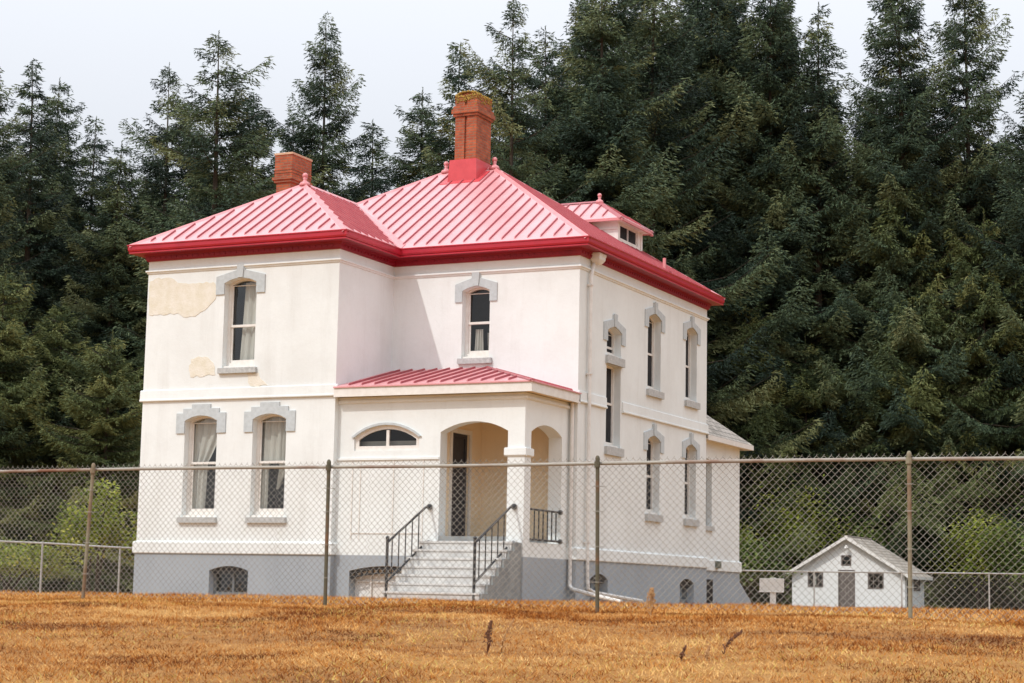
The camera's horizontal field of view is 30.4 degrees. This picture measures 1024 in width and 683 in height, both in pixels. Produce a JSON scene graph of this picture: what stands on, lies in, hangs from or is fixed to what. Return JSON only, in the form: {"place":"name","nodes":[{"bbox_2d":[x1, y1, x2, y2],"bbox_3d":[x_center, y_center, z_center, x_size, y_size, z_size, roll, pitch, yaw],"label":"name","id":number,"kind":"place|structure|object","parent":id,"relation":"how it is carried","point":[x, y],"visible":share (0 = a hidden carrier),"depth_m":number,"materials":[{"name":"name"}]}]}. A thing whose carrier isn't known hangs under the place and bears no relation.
{"place":"outdoors","nodes":[
{"label":"outdoors","id":0,"kind":"place"},
{"bbox_2d":[0,589,1023,682],"bbox_3d":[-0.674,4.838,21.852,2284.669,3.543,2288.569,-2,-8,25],"label":"ground","id":1,"kind":"structure","parent":0,"point":[829,661],"depth_m":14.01,"materials":[{"name":"brown plant"}]},
{"bbox_2d":[0,270,80,592],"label":"spruce tree","id":2,"kind":"object","parent":1,"relation":"on","point":[12,342],"visible":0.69,"depth_m":86.34,"materials":[{"name":"green plant"}]},
{"bbox_2d":[0,535,82,590],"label":"hedge","id":3,"kind":"object","parent":1,"relation":"on","point":[21,564],"visible":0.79,"depth_m":67.63,"materials":[{"name":"green plant"}]},
{"bbox_2d":[0,68,94,577],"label":"spruce tree","id":4,"kind":"object","parent":1,"relation":"on","point":[7,179],"visible":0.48,"depth_m":91.31,"materials":[{"name":"green plant"}]},
{"bbox_2d":[10,186,86,421],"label":"spruce tree","id":5,"kind":"object","parent":1,"relation":"on","point":[80,228],"depth_m":111.91,"materials":[{"name":"green plant"}]},
{"bbox_2d":[0,78,107,482],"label":"spruce tree","id":6,"kind":"object","parent":1,"relation":"on","point":[70,163],"visible":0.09,"depth_m":105.09,"materials":[{"name":"green plant"}]},
{"bbox_2d":[0,58,111,579],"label":"spruce tree","id":7,"kind":"object","parent":1,"relation":"on","point":[44,274],"visible":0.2,"depth_m":98.61,"materials":[{"name":"green plant"}]},
{"bbox_2d":[0,540,133,592],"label":"back fence","id":8,"kind":"object","parent":1,"relation":"on","point":[107,547],"visible":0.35,"depth_m":56.13,"materials":[{"name":"metal"}]},
{"bbox_2d":[0,295,140,591],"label":"spruce tree","id":9,"kind":"object","parent":1,"relation":"on","point":[59,323],"visible":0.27,"depth_m":88.61,"materials":[{"name":"green plant"}]},
{"bbox_2d":[1,330,143,593],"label":"spruce tree","id":10,"kind":"object","parent":1,"relation":"on","point":[98,376],"visible":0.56,"depth_m":84.73,"materials":[{"name":"green plant"}]},
{"bbox_2d":[7,115,139,488],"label":"spruce tree","id":11,"kind":"object","parent":1,"relation":"on","point":[94,147],"visible":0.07,"depth_m":101.80,"materials":[{"name":"green plant"}]},
{"bbox_2d":[46,475,131,592],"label":"bush","id":12,"kind":"object","parent":1,"relation":"on","point":[96,527],"visible":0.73,"depth_m":65.67,"materials":[{"name":"green plant"}]},
{"bbox_2d":[17,140,162,591],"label":"spruce tree","id":13,"kind":"object","parent":1,"relation":"on","point":[94,283],"visible":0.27,"depth_m":95.44,"materials":[{"name":"green plant"}]},
{"bbox_2d":[105,506,137,565],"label":"bush","id":14,"kind":"object","parent":1,"relation":"on","point":[128,541],"visible":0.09,"depth_m":65.66,"materials":[{"name":"green plant"}]},
{"bbox_2d":[133,178,154,238],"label":"spruce tree","id":15,"kind":"object","parent":1,"relation":"on","point":[141,198],"depth_m":123.11,"materials":[{"name":"green plant"}]},
{"bbox_2d":[57,62,231,516],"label":"spruce tree","id":16,"kind":"object","parent":1,"relation":"on","point":[156,167],"visible":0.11,"depth_m":97.85,"materials":[{"name":"green plant"}]},
{"bbox_2d":[129,176,173,221],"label":"spruce tree","id":17,"kind":"object","parent":1,"relation":"on","point":[143,192],"depth_m":129.90,"materials":[{"name":"green plant"}]},
{"bbox_2d":[127,155,181,591],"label":"spruce tree","id":18,"kind":"object","parent":1,"relation":"on","point":[161,208],"visible":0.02,"depth_m":112.77,"materials":[{"name":"green plant"}]},
{"bbox_2d":[57,30,331,567],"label":"spruce tree","id":19,"kind":"object","parent":1,"relation":"on","point":[226,108],"visible":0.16,"depth_m":93.60,"materials":[{"name":"green plant"}]},
{"bbox_2d":[166,166,230,226],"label":"spruce tree","id":20,"kind":"object","parent":1,"relation":"on","point":[225,171],"depth_m":113.01,"materials":[{"name":"green plant"}]},
{"bbox_2d":[181,130,225,213],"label":"spruce tree","id":21,"kind":"object","parent":1,"relation":"on","point":[197,200],"visible":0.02,"depth_m":117.72,"materials":[{"name":"green plant"}]},
{"bbox_2d":[198,93,277,210],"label":"spruce tree","id":22,"kind":"object","parent":1,"relation":"on","point":[267,169],"visible":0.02,"depth_m":100.40,"materials":[{"name":"green plant"}]},
{"bbox_2d":[257,116,319,193],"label":"spruce tree","id":23,"kind":"object","parent":1,"relation":"on","point":[289,125],"visible":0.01,"depth_m":107.68,"materials":[{"name":"green plant"}]},
{"bbox_2d":[254,11,396,202],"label":"spruce tree","id":24,"kind":"object","parent":1,"relation":"on","point":[319,87],"visible":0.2,"depth_m":98.78,"materials":[{"name":"green plant"}]},
{"bbox_2d":[341,119,397,201],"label":"spruce tree","id":25,"kind":"object","parent":1,"relation":"on","point":[372,170],"visible":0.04,"depth_m":109.43,"materials":[{"name":"green plant"}]},
{"bbox_2d":[371,87,452,188],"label":"spruce tree","id":26,"kind":"object","parent":1,"relation":"on","point":[416,140],"visible":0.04,"depth_m":101.05,"materials":[{"name":"green plant"}]},
{"bbox_2d":[127,90,753,604],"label":"house","id":27,"kind":"structure","parent":1,"relation":"on","point":[469,302],"depth_m":45.54,"materials":[{"name":"white paint"}]},
{"bbox_2d":[176,404,225,522],"bbox_3d":[-7.495,2.970,45.713,1.430,2.875,0.492,-2,-8,25],"label":"window","id":28,"kind":"structure","parent":27,"relation":"in","point":[203,431],"depth_m":45.90,"materials":[{"name":"white paint"}]},
{"bbox_2d":[212,566,247,595],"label":"basement window","id":29,"kind":"structure","parent":27,"relation":"in","point":[228,568],"depth_m":44.95,"materials":[{"name":"grey"}]},
{"bbox_2d":[216,264,265,373],"bbox_3d":[-6.532,-0.532,45.758,1.400,2.665,0.492,-2,-8,25],"label":"window","id":30,"kind":"structure","parent":27,"relation":"in","point":[245,364],"depth_m":45.86,"materials":[{"name":"white paint"}]},
{"bbox_2d":[243,402,295,522],"bbox_3d":[-5.723,2.893,44.880,1.430,2.875,0.492,-2,-8,25],"label":"window","id":31,"kind":"structure","parent":27,"relation":"in","point":[271,429],"depth_m":45.05,"materials":[{"name":"white paint"}]},
{"bbox_2d":[455,272,497,364],"bbox_3d":[-0.814,-0.547,46.008,1.141,2.245,0.492,-2,-8,25],"label":"window","id":32,"kind":"structure","parent":27,"relation":"in","point":[479,356],"depth_m":46.05,"materials":[{"name":"white paint"}]},
{"bbox_2d":[590,575,603,601],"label":"basement window","id":33,"kind":"structure","parent":27,"relation":"in","point":[600,580],"depth_m":45.33,"materials":[{"name":"grey"}]},
{"bbox_2d":[604,366,623,457],"bbox_3d":[2.402,1.707,46.445,0.385,2.240,1.100,-2,-8,25],"label":"window","id":34,"kind":"structure","parent":27,"relation":"in","point":[611,450],"depth_m":46.73,"materials":[{"name":"white paint"}]},
{"bbox_2d":[603,314,625,367],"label":"window","id":35,"kind":"structure","parent":27,"relation":"in","point":[608,335],"depth_m":46.71,"materials":[{"name":"white paint"}]},
{"bbox_2d":[643,424,663,522],"bbox_3d":[3.555,3.399,48.741,0.385,2.525,1.430,-2,-8,25],"label":"window","id":36,"kind":"structure","parent":27,"relation":"in","point":[647,442],"depth_m":48.98,"materials":[{"name":"white paint"}]},
{"bbox_2d":[645,302,664,399],"bbox_3d":[3.617,0.223,49.168,0.385,2.495,1.430,-2,-8,25],"label":"window","id":37,"kind":"structure","parent":27,"relation":"in","point":[650,391],"depth_m":49.43,"materials":[{"name":"white paint"}]},
{"bbox_2d":[680,579,689,603],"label":"basement window","id":38,"kind":"structure","parent":27,"relation":"in","point":[684,583],"depth_m":50.93,"materials":[{"name":"grey"}]},
{"bbox_2d":[682,433,699,526],"bbox_3d":[4.755,3.762,51.261,0.385,2.525,1.354,-2,-8,25],"label":"window","id":39,"kind":"structure","parent":27,"relation":"in","point":[690,441],"depth_m":51.49,"materials":[{"name":"white paint"}]},
{"bbox_2d":[683,316,700,409],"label":"window","id":40,"kind":"structure","parent":27,"relation":"in","point":[689,403],"depth_m":51.96,"materials":[{"name":"white paint"}]},
{"bbox_2d":[414,42,499,180],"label":"spruce tree","id":41,"kind":"object","parent":1,"relation":"on","point":[438,157],"visible":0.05,"depth_m":97.07,"materials":[{"name":"green plant"}]},
{"bbox_2d":[483,620,492,653],"bbox_3d":[-0.188,2.165,13.786,0.097,0.248,0.132,0,-8,5],"label":"dry weed","id":42,"kind":"object","parent":1,"relation":"on","point":[487,634],"visible":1,"depth_m":13.78,"materials":[{"name":"brown plant"}]},
{"bbox_2d":[491,109,509,162],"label":"spruce tree","id":43,"kind":"object","parent":1,"relation":"on","point":[492,136],"depth_m":111.71,"materials":[{"name":"green plant"}]},
{"bbox_2d":[497,619,513,652],"bbox_3d":[-0.067,2.163,13.834,0.164,0.255,0.099,0,-8,11],"label":"dry weed","id":44,"kind":"object","parent":1,"relation":"on","point":[504,636],"visible":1,"depth_m":13.84,"materials":[{"name":"brown plant"}]},
{"bbox_2d":[0,451,1023,620],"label":"chain link fence","id":45,"kind":"object","parent":1,"relation":"on","point":[597,463],"visible":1,"depth_m":19.22,"materials":[{"name":"metal"}]},
{"bbox_2d":[495,97,532,161],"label":"spruce tree","id":46,"kind":"object","parent":1,"relation":"on","point":[513,130],"depth_m":118.60,"materials":[{"name":"green plant"}]},
{"bbox_2d":[443,0,593,203],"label":"spruce tree","id":47,"kind":"object","parent":1,"relation":"on","point":[506,111],"visible":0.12,"depth_m":94.18,"materials":[{"name":"green plant"}]},
{"bbox_2d":[491,26,590,203],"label":"spruce tree","id":48,"kind":"object","parent":1,"relation":"on","point":[548,111],"visible":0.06,"depth_m":103.02,"materials":[{"name":"green plant"}]},
{"bbox_2d":[523,115,572,190],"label":"spruce tree","id":49,"kind":"object","parent":1,"relation":"on","point":[537,146],"visible":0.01,"depth_m":111.85,"materials":[{"name":"green plant"}]},
{"bbox_2d":[540,44,588,167],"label":"spruce tree","id":50,"kind":"object","parent":1,"relation":"on","point":[561,80],"visible":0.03,"depth_m":117.11,"materials":[{"name":"green plant"}]},
{"bbox_2d":[544,0,611,162],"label":"spruce tree","id":51,"kind":"object","parent":1,"relation":"on","point":[578,3],"visible":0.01,"depth_m":124.31,"materials":[{"name":"green plant"}]},
{"bbox_2d":[563,14,659,225],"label":"spruce tree","id":52,"kind":"object","parent":1,"relation":"on","point":[607,48],"depth_m":111.96,"materials":[{"name":"green plant"}]},
{"bbox_2d":[597,0,654,167],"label":"spruce tree","id":53,"kind":"object","parent":1,"relation":"on","point":[628,40],"visible":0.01,"depth_m":116.17,"materials":[{"name":"green plant"}]},
{"bbox_2d":[495,0,769,428],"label":"spruce tree","id":54,"kind":"object","parent":1,"relation":"on","point":[603,108],"visible":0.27,"depth_m":102.31,"materials":[{"name":"green plant"}]},
{"bbox_2d":[643,587,656,615],"bbox_3d":[1.284,2.397,17.288,0.140,0.282,0.116,-2,-8,25],"label":"dry weed","id":55,"kind":"object","parent":1,"relation":"on","point":[651,594],"visible":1,"depth_m":17.28,"materials":[{"name":"brown plant"}]},
{"bbox_2d":[648,4,707,272],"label":"spruce tree","id":56,"kind":"object","parent":1,"relation":"on","point":[667,67],"depth_m":117.00,"materials":[{"name":"green plant"}]},
{"bbox_2d":[678,645,686,660],"bbox_3d":[1.178,2.152,13.019,0.064,0.111,0.036,-1,-8,17],"label":"dry weed","id":57,"kind":"object","parent":1,"relation":"on","point":[682,654],"visible":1,"depth_m":13.01,"materials":[{"name":"brown plant"}]},
{"bbox_2d":[617,1,748,430],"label":"spruce tree","id":58,"kind":"object","parent":1,"relation":"on","point":[675,223],"visible":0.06,"depth_m":111.46,"materials":[{"name":"green plant"}]},
{"bbox_2d":[673,0,698,60],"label":"spruce tree","id":59,"kind":"object","parent":1,"relation":"on","point":[684,18],"depth_m":123.89,"materials":[{"name":"green plant"}]},
{"bbox_2d":[562,0,824,521],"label":"spruce tree","id":60,"kind":"object","parent":1,"relation":"on","point":[644,30],"visible":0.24,"depth_m":104.66,"materials":[{"name":"green plant"}]},
{"bbox_2d":[705,645,709,660],"bbox_3d":[1.352,2.153,13.014,0.044,0.105,0.042,-2,-8,25],"label":"dry weed","id":61,"kind":"object","parent":1,"relation":"on","point":[707,653],"visible":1,"depth_m":13.00,"materials":[{"name":"brown plant"}]},
{"bbox_2d":[660,0,783,491],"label":"spruce tree","id":62,"kind":"object","parent":1,"relation":"on","point":[726,181],"visible":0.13,"depth_m":111.12,"materials":[{"name":"green plant"}]},
{"bbox_2d":[720,629,742,654],"bbox_3d":[1.557,2.133,13.364,0.162,0.186,0.078,-2,-8,25],"label":"dry weed","id":63,"kind":"object","parent":1,"relation":"on","point":[735,635],"visible":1,"depth_m":13.36,"materials":[{"name":"brown plant"}]},
{"bbox_2d":[697,0,786,598],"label":"spruce tree","id":64,"kind":"object","parent":1,"relation":"on","point":[740,35],"depth_m":115.98,"materials":[{"name":"green plant"}]},
{"bbox_2d":[650,0,852,527],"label":"spruce tree","id":65,"kind":"object","parent":1,"relation":"on","point":[706,11],"visible":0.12,"depth_m":110.92,"materials":[{"name":"green plant"}]},
{"bbox_2d":[739,517,769,558],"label":"bush","id":66,"kind":"object","parent":1,"relation":"on","point":[744,535],"visible":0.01,"depth_m":98.96,"materials":[{"name":"green plant"}]},
{"bbox_2d":[739,530,802,598],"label":"bush","id":67,"kind":"object","parent":1,"relation":"on","point":[755,560],"visible":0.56,"depth_m":85.51,"materials":[{"name":"green plant"}]},
{"bbox_2d":[759,578,783,604],"bbox_3d":[6.891,6.751,50.006,0.662,0.950,0.120,0,-8,8],"label":"notice board","id":68,"kind":"object","parent":1,"relation":"on","point":[769,587],"visible":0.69,"depth_m":49.99,"materials":[{"name":"white paint"}]},
{"bbox_2d":[706,292,848,605],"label":"spruce tree","id":69,"kind":"object","parent":1,"relation":"on","point":[744,328],"visible":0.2,"depth_m":103.56,"materials":[{"name":"green plant"}]},
{"bbox_2d":[757,0,801,115],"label":"spruce tree","id":70,"kind":"object","parent":1,"relation":"on","point":[772,4],"depth_m":121.81,"materials":[{"name":"green plant"}]},
{"bbox_2d":[766,0,803,109],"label":"spruce tree","id":71,"kind":"object","parent":1,"relation":"on","point":[792,25],"depth_m":132.10,"materials":[{"name":"green plant"}]},
{"bbox_2d":[694,0,894,603],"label":"spruce tree","id":72,"kind":"object","parent":1,"relation":"on","point":[757,34],"visible":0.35,"depth_m":108.47,"materials":[{"name":"green plant"}]},
{"bbox_2d":[713,5,887,600],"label":"spruce tree","id":73,"kind":"object","parent":1,"relation":"on","point":[765,206],"visible":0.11,"depth_m":109.13,"materials":[{"name":"green plant"}]},
{"bbox_2d":[742,469,859,596],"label":"bush","id":74,"kind":"object","parent":1,"relation":"on","point":[781,530],"visible":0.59,"depth_m":100.58,"materials":[{"name":"green plant"}]},
{"bbox_2d":[756,11,845,231],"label":"spruce tree","id":75,"kind":"object","parent":1,"relation":"on","point":[779,72],"depth_m":117.12,"materials":[{"name":"green plant"}]},
{"bbox_2d":[790,65,859,371],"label":"spruce tree","id":76,"kind":"object","parent":1,"relation":"on","point":[824,107],"depth_m":117.54,"materials":[{"name":"green plant"}]},
{"bbox_2d":[775,99,876,528],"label":"spruce tree","id":77,"kind":"object","parent":1,"relation":"on","point":[834,266],"visible":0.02,"depth_m":109.82,"materials":[{"name":"green plant"}]},
{"bbox_2d":[744,336,946,604],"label":"spruce tree","id":78,"kind":"object","parent":1,"relation":"on","point":[809,382],"visible":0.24,"depth_m":103.86,"materials":[{"name":"green plant"}]},
{"bbox_2d":[745,2,947,600],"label":"spruce tree","id":79,"kind":"object","parent":1,"relation":"on","point":[831,95],"visible":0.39,"depth_m":108.01,"materials":[{"name":"green plant"}]},
{"bbox_2d":[783,535,932,607],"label":"shed","id":80,"kind":"structure","parent":1,"relation":"on","point":[865,558],"depth_m":94.36,"materials":[{"name":"white paint"}]},
{"bbox_2d":[808,572,822,586],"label":"window","id":81,"kind":"structure","parent":80,"relation":"in","point":[808,572],"depth_m":94.91,"materials":[{"name":"black glass"}]},
{"bbox_2d":[841,555,850,565],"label":"window","id":82,"kind":"structure","parent":80,"relation":"in","point":[842,564],"depth_m":94.38,"materials":[{"name":"black glass"}]},
{"bbox_2d":[838,570,854,606],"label":"door","id":83,"kind":"structure","parent":80,"relation":"in","point":[843,598],"depth_m":94.22,"materials":[{"name":"grey wood"}]},
{"bbox_2d":[868,573,883,588],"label":"window","id":84,"kind":"structure","parent":80,"relation":"in","point":[868,573],"depth_m":93.60,"materials":[{"name":"black glass"}]},
{"bbox_2d":[913,579,919,590],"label":"window","id":85,"kind":"structure","parent":80,"relation":"in","point":[917,584],"depth_m":95.55,"materials":[{"name":"black glass"}]},
{"bbox_2d":[841,128,881,265],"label":"spruce tree","id":86,"kind":"object","parent":1,"relation":"on","point":[861,142],"depth_m":119.04,"materials":[{"name":"green plant"}]},
{"bbox_2d":[822,503,902,557],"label":"bush","id":87,"kind":"object","parent":1,"relation":"on","point":[860,533],"visible":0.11,"depth_m":101.13,"materials":[{"name":"green plant"}]},
{"bbox_2d":[848,81,876,203],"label":"spruce tree","id":88,"kind":"object","parent":1,"relation":"on","point":[857,126],"depth_m":125.03,"materials":[{"name":"green plant"}]},
{"bbox_2d":[740,570,1023,609],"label":"back fence","id":89,"kind":"object","parent":1,"relation":"on","point":[923,573],"visible":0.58,"depth_m":74.04,"materials":[{"name":"metal"}]},
{"bbox_2d":[781,0,999,602],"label":"spruce tree","id":90,"kind":"object","parent":1,"relation":"on","point":[916,101],"visible":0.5,"depth_m":107.16,"materials":[{"name":"green plant"}]},
{"bbox_2d":[811,94,978,579],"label":"spruce tree","id":91,"kind":"object","parent":1,"relation":"on","point":[873,199],"visible":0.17,"depth_m":106.74,"materials":[{"name":"green plant"}]},
{"bbox_2d":[794,153,1023,608],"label":"spruce tree","id":92,"kind":"object","parent":1,"relation":"on","point":[926,407],"visible":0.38,"depth_m":104.03,"materials":[{"name":"green plant"}]},
{"bbox_2d":[835,338,1002,608],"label":"spruce tree","id":93,"kind":"object","parent":1,"relation":"on","point":[876,425],"visible":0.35,"depth_m":103.30,"materials":[{"name":"green plant"}]},
{"bbox_2d":[898,86,971,209],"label":"spruce tree","id":94,"kind":"object","parent":1,"relation":"on","point":[913,143],"visible":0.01,"depth_m":118.25,"materials":[{"name":"green plant"}]},
{"bbox_2d":[851,120,1023,608],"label":"spruce tree","id":95,"kind":"object","parent":1,"relation":"on","point":[946,160],"visible":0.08,"depth_m":107.77,"materials":[{"name":"green plant"}]},
{"bbox_2d":[886,0,1023,593],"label":"spruce tree","id":96,"kind":"object","parent":1,"relation":"on","point":[985,98],"visible":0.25,"depth_m":109.20,"materials":[{"name":"green plant"}]},
{"bbox_2d":[903,208,1023,608],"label":"spruce tree","id":97,"kind":"object","parent":1,"relation":"on","point":[985,298],"visible":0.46,"depth_m":104.56,"materials":[{"name":"green plant"}]},
{"bbox_2d":[953,104,975,198],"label":"spruce tree","id":98,"kind":"object","parent":1,"relation":"on","point":[965,148],"visible":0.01,"depth_m":132.28,"materials":[{"name":"green plant"}]},
{"bbox_2d":[919,121,1023,608],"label":"spruce tree","id":99,"kind":"object","parent":1,"relation":"on","point":[979,221],"visible":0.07,"depth_m":107.59,"materials":[{"name":"green plant"}]},
{"bbox_2d":[928,495,1021,608],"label":"bush","id":100,"kind":"object","parent":1,"relation":"on","point":[971,557],"visible":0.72,"depth_m":98.47,"materials":[{"name":"green plant"}]},
{"bbox_2d":[940,71,1023,589],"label":"spruce tree","id":101,"kind":"object","parent":1,"relation":"on","point":[1010,191],"visible":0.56,"depth_m":104.64,"materials":[{"name":"green plant"}]},
{"bbox_2d":[966,496,1023,609],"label":"bush","id":102,"kind":"object","parent":1,"relation":"on","point":[995,563],"visible":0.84,"depth_m":96.39,"materials":[{"name":"green plant"}]},
{"bbox_2d":[1003,323,1023,606],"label":"spruce tree","id":103,"kind":"object","parent":1,"relation":"on","point":[1012,447],"visible":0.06,"depth_m":105.66,"materials":[{"name":"green plant"}]},
{"bbox_2d":[1004,540,1023,578],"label":"bush","id":104,"kind":"object","parent":1,"relation":"on","point":[1020,560],"visible":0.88,"depth_m":95.27,"materials":[{"name":"green plant"}]},
{"bbox_2d":[0,0,1023,228],"label":"sky","id":105,"kind":"structure","parent":0,"point":[109,53],"materials":[{"name":"white"}]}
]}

